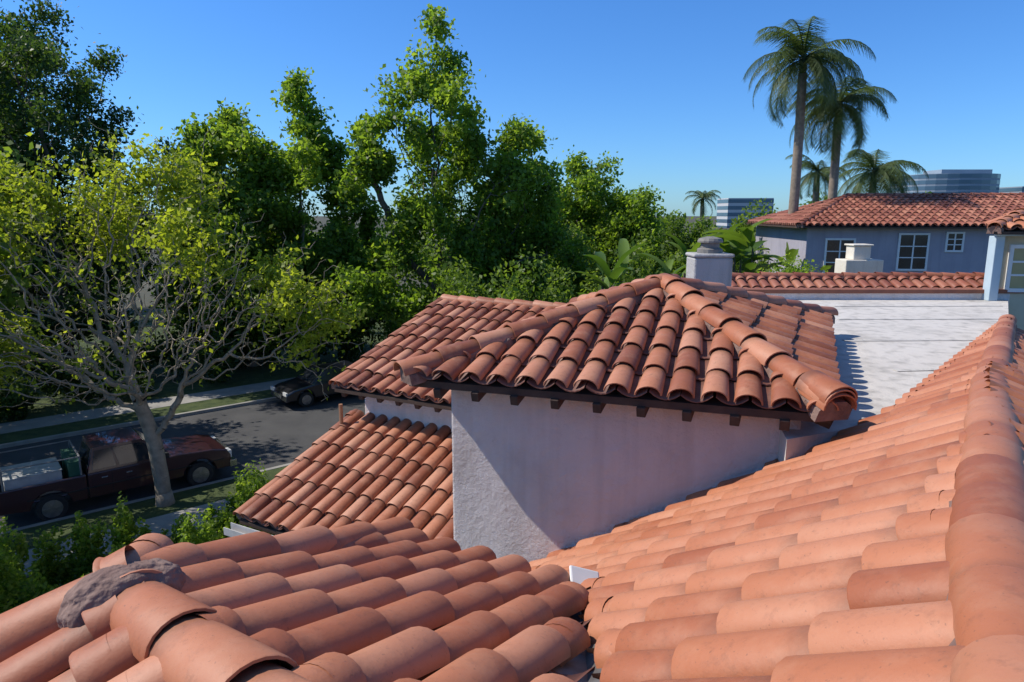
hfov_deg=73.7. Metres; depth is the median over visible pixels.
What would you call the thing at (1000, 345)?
ridge caps
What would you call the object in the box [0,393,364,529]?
road
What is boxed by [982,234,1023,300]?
trim
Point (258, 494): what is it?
verge caps
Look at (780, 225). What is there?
roof deck side
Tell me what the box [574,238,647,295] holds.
bird of paradise plant
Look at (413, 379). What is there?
tower hip mortar
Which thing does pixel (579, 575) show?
flashing patch
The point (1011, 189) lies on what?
office tower
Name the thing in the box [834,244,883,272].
stucco chimney
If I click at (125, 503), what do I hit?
kerb
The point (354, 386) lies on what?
tiled roof
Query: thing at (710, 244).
chimney cowl
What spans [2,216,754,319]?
ground
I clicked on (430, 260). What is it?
background trees
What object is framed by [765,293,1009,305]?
parapet wall
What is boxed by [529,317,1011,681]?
slope tiles
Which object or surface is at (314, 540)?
hip caps
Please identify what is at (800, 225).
roof hip mortar
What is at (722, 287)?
tower hip
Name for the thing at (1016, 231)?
roof deck
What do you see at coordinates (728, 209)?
office tower
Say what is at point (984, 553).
ridge caps
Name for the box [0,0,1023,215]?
sky
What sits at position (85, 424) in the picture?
grass verge
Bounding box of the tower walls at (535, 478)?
[451,390,800,561]
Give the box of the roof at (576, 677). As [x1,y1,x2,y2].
[416,618,594,681]
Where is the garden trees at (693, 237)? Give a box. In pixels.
[424,195,826,305]
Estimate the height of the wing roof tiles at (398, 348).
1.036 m
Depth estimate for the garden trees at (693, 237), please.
28.05 m
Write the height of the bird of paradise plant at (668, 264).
7.468 m
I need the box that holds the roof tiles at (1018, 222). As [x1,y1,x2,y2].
[991,213,1023,227]
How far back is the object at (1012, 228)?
12.36 m
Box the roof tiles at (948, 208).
[800,194,1023,225]
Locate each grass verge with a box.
[0,389,273,443]
[0,466,286,552]
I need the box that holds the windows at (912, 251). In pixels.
[823,232,964,272]
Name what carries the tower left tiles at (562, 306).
on the tower walls at (535, 478)
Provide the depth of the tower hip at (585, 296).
9.13 m
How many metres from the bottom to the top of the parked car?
1.419 m
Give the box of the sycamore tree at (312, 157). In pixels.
[179,66,406,364]
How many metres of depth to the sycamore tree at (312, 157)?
33.30 m
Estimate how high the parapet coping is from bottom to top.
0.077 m
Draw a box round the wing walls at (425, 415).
[365,397,451,431]
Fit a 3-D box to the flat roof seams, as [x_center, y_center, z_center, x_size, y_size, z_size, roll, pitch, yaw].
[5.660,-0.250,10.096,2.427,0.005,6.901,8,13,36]
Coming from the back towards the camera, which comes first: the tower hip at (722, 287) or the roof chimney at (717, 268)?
the roof chimney at (717, 268)
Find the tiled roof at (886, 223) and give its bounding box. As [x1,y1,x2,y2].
[803,197,1014,225]
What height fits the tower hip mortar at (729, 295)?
0.745 m
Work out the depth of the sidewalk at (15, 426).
27.92 m
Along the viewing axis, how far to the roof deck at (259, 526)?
8.80 m
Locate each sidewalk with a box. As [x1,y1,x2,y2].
[0,377,295,433]
[15,497,235,576]
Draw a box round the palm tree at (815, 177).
[786,154,850,202]
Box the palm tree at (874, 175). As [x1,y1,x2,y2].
[837,149,928,196]
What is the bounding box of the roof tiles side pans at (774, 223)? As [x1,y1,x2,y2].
[748,222,799,225]
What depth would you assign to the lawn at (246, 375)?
33.20 m
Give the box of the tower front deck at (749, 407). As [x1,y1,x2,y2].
[409,310,830,423]
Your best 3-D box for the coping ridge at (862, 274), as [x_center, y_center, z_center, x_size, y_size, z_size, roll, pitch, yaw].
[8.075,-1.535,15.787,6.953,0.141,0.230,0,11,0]
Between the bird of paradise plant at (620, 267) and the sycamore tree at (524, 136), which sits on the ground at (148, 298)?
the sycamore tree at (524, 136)
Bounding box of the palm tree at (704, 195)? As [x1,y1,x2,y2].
[685,190,720,224]
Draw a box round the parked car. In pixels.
[270,360,352,406]
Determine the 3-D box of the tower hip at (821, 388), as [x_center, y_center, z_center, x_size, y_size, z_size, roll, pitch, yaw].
[1.973,-0.123,6.080,0.268,0.722,2.938,-2,11,-12]
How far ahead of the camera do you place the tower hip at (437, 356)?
6.39 m
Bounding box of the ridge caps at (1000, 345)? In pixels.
[975,314,1016,378]
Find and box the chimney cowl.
[697,236,722,253]
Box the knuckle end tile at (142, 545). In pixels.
[124,533,173,561]
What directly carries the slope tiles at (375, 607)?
on the roof at (576, 677)
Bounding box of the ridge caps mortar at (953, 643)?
[946,595,955,645]
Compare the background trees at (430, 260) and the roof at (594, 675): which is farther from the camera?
the background trees at (430, 260)
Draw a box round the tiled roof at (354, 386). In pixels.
[339,308,526,403]
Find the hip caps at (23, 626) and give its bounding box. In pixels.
[0,545,133,662]
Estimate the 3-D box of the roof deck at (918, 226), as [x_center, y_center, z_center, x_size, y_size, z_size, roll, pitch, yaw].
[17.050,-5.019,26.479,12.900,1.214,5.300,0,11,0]
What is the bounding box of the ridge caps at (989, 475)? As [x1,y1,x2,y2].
[948,371,1023,529]
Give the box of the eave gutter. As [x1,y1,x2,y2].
[223,522,273,536]
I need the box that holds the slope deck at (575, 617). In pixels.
[568,612,579,621]
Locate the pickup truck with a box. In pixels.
[0,427,236,520]
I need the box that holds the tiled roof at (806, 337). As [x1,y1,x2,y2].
[698,289,842,398]
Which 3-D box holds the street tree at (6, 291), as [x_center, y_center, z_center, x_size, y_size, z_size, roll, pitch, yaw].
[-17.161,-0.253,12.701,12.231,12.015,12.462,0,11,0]
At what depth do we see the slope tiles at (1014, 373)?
4.45 m
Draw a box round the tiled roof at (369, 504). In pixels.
[244,415,453,538]
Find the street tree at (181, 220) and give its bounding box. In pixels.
[0,117,372,507]
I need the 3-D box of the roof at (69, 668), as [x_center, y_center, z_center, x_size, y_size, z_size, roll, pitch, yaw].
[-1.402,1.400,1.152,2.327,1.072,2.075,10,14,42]
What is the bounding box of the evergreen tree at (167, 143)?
[122,137,260,340]
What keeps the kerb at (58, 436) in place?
on the road
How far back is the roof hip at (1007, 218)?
12.78 m
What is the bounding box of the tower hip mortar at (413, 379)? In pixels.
[400,292,646,385]
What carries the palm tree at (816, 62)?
on the lawn at (91, 570)
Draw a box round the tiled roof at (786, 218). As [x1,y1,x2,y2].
[748,196,844,224]
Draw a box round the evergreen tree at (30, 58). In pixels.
[0,12,162,365]
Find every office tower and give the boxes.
[716,198,773,227]
[889,169,1000,192]
[999,186,1023,192]
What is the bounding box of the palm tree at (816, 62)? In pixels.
[743,16,875,213]
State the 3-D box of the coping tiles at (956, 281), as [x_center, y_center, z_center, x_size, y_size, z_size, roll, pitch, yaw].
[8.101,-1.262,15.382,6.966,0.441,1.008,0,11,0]
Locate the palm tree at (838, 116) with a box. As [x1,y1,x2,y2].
[787,75,896,199]
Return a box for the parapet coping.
[744,288,1023,292]
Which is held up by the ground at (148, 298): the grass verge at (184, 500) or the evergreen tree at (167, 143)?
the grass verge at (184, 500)
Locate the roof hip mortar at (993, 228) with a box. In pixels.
[986,225,1005,233]
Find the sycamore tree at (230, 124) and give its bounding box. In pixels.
[150,97,340,366]
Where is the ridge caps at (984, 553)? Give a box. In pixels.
[945,513,1023,681]
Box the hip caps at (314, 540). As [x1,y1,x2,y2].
[126,516,414,566]
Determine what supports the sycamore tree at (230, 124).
on the lawn at (246, 375)
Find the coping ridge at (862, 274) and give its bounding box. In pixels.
[732,272,984,277]
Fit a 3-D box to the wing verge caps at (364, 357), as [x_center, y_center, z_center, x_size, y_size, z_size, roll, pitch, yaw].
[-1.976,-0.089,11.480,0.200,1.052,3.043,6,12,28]
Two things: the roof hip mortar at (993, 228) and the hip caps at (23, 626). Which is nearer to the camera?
the hip caps at (23, 626)
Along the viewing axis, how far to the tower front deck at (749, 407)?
5.33 m
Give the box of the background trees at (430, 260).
[11,191,931,314]
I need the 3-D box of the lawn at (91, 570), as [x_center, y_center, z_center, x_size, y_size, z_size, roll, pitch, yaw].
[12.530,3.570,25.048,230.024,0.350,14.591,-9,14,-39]
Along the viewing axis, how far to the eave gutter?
8.81 m
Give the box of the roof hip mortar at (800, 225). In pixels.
[795,199,845,227]
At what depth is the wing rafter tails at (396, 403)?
9.82 m
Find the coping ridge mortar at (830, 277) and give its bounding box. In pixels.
[732,277,971,279]
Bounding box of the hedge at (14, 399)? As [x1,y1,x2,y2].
[0,373,155,420]
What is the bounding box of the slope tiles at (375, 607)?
[180,528,590,681]
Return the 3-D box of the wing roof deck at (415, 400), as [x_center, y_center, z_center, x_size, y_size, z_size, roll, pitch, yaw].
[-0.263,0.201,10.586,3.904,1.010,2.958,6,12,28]
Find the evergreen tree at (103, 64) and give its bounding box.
[0,0,126,339]
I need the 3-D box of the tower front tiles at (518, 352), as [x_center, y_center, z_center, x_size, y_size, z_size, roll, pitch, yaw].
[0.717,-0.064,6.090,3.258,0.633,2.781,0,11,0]
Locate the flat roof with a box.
[778,300,1008,461]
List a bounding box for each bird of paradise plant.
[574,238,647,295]
[637,233,715,278]
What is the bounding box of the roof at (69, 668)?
[49,612,263,680]
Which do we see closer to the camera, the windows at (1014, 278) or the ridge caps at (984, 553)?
the ridge caps at (984, 553)
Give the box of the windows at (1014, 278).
[1004,244,1023,291]
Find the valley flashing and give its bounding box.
[549,611,601,681]
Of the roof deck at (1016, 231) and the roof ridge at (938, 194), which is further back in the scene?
the roof ridge at (938, 194)
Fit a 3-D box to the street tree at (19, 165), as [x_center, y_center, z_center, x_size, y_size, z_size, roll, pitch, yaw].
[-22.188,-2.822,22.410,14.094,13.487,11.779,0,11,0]
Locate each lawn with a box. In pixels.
[0,293,428,423]
[2,526,248,601]
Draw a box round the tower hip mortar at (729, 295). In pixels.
[694,287,834,323]
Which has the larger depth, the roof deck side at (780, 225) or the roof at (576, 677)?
the roof deck side at (780, 225)
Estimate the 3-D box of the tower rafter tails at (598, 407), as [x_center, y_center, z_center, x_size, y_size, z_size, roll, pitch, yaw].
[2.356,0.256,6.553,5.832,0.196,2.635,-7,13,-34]
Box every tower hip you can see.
[393,274,661,375]
[569,274,658,301]
[655,273,857,410]
[668,273,838,315]
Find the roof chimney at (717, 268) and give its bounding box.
[686,252,734,285]
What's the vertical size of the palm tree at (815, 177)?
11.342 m
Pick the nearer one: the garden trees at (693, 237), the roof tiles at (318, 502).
the roof tiles at (318, 502)
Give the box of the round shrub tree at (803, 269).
[757,253,827,272]
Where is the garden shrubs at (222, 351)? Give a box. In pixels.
[0,299,398,413]
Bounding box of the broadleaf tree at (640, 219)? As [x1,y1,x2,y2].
[578,182,666,292]
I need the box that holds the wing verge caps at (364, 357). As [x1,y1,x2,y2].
[329,297,442,385]
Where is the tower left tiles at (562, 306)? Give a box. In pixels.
[523,297,592,319]
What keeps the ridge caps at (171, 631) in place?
on the roof at (69, 668)
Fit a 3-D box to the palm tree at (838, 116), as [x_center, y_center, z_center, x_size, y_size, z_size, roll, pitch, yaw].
[14.809,-5.034,31.721,4.240,14.225,4.289,10,14,42]
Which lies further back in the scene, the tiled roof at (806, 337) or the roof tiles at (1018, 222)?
the roof tiles at (1018, 222)
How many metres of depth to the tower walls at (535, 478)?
5.84 m
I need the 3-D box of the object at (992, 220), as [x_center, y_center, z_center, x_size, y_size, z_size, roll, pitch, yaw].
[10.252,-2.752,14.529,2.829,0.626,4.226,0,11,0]
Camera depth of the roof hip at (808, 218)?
26.70 m
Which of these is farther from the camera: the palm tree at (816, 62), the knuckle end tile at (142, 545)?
the palm tree at (816, 62)
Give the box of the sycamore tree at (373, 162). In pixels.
[324,3,574,338]
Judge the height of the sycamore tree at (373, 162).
17.448 m
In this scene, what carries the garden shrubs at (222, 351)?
on the lawn at (246, 375)
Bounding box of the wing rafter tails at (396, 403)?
[341,393,441,412]
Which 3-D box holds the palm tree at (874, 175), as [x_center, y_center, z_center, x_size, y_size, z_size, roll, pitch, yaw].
[19.678,-4.770,37.649,4.800,11.529,4.266,0,11,0]
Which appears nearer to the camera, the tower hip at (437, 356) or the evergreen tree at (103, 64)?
the tower hip at (437, 356)
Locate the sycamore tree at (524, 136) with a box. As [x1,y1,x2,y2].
[442,114,599,301]
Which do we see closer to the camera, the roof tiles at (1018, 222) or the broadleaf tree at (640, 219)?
the roof tiles at (1018, 222)
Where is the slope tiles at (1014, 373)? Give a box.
[984,328,1023,463]
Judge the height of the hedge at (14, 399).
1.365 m
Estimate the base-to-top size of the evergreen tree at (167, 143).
12.536 m
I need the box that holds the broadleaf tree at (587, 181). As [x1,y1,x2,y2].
[540,144,656,295]
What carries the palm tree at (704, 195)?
on the lawn at (246, 375)
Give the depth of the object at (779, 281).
15.60 m
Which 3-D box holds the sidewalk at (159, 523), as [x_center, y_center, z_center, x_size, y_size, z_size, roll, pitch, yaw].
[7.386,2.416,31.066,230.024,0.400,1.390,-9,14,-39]
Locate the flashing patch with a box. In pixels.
[569,565,598,583]
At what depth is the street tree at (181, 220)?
17.80 m
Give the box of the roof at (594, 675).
[578,614,600,679]
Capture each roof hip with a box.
[795,194,848,224]
[987,206,1023,227]
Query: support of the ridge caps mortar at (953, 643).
on the roof at (594, 675)
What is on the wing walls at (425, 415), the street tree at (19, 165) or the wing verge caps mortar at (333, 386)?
the wing verge caps mortar at (333, 386)
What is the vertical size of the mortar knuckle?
0.161 m
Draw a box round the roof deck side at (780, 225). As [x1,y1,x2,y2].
[747,223,794,227]
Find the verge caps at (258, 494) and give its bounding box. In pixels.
[233,409,357,517]
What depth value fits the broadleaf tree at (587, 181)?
42.54 m
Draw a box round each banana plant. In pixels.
[678,219,793,272]
[763,242,831,272]
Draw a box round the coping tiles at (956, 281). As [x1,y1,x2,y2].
[731,275,983,287]
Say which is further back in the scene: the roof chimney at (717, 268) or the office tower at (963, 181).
the office tower at (963, 181)
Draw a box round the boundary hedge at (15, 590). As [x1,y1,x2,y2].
[0,458,274,613]
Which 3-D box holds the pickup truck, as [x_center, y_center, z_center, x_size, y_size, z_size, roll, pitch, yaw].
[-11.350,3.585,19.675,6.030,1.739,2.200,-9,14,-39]
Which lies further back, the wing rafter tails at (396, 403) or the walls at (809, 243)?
the walls at (809, 243)
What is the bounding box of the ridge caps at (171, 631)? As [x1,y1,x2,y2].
[110,569,311,681]
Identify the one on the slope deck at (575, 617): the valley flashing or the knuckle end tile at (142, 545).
the valley flashing
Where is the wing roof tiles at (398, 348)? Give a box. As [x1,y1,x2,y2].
[334,299,553,402]
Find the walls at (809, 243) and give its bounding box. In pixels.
[754,225,993,272]
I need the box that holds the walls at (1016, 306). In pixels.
[999,236,1023,329]
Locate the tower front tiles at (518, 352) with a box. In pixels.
[413,288,838,410]
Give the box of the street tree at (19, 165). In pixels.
[0,140,117,312]
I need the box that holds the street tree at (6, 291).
[0,214,45,337]
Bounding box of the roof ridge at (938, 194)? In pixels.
[846,192,1023,195]
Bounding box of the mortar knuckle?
[56,558,185,628]
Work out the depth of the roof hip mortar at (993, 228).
12.41 m
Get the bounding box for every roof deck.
[239,518,287,534]
[335,387,451,410]
[798,204,986,228]
[994,228,1023,234]
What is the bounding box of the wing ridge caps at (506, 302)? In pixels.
[441,294,566,307]
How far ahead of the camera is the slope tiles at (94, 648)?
2.00 m
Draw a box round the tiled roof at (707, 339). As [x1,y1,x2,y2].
[416,295,811,411]
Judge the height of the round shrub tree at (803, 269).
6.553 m
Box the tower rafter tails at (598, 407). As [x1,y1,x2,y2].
[433,388,832,430]
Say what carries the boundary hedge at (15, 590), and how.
on the lawn at (91, 570)
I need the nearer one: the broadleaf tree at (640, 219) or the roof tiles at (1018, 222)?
the roof tiles at (1018, 222)
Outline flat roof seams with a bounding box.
[834,305,1000,371]
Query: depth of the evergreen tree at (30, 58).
31.27 m
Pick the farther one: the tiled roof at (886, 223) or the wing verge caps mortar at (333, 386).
the tiled roof at (886, 223)
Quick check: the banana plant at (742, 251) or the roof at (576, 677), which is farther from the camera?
the banana plant at (742, 251)
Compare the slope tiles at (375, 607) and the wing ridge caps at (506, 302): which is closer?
the slope tiles at (375, 607)
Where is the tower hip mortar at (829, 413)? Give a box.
[662,288,852,421]
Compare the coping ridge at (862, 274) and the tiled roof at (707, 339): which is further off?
the coping ridge at (862, 274)
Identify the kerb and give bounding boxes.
[0,397,279,448]
[0,463,290,534]
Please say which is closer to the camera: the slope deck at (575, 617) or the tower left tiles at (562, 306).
the slope deck at (575, 617)
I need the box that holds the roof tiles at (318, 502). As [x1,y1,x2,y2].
[239,410,453,539]
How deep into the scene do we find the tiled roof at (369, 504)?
9.02 m
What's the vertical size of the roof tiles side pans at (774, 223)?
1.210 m
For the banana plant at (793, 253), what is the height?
7.514 m
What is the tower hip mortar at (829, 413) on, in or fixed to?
on the tower front tiles at (518, 352)
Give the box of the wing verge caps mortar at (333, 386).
[331,381,340,388]
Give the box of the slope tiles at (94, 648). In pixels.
[0,580,164,681]
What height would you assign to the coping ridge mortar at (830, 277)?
0.138 m
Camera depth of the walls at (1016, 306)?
12.95 m

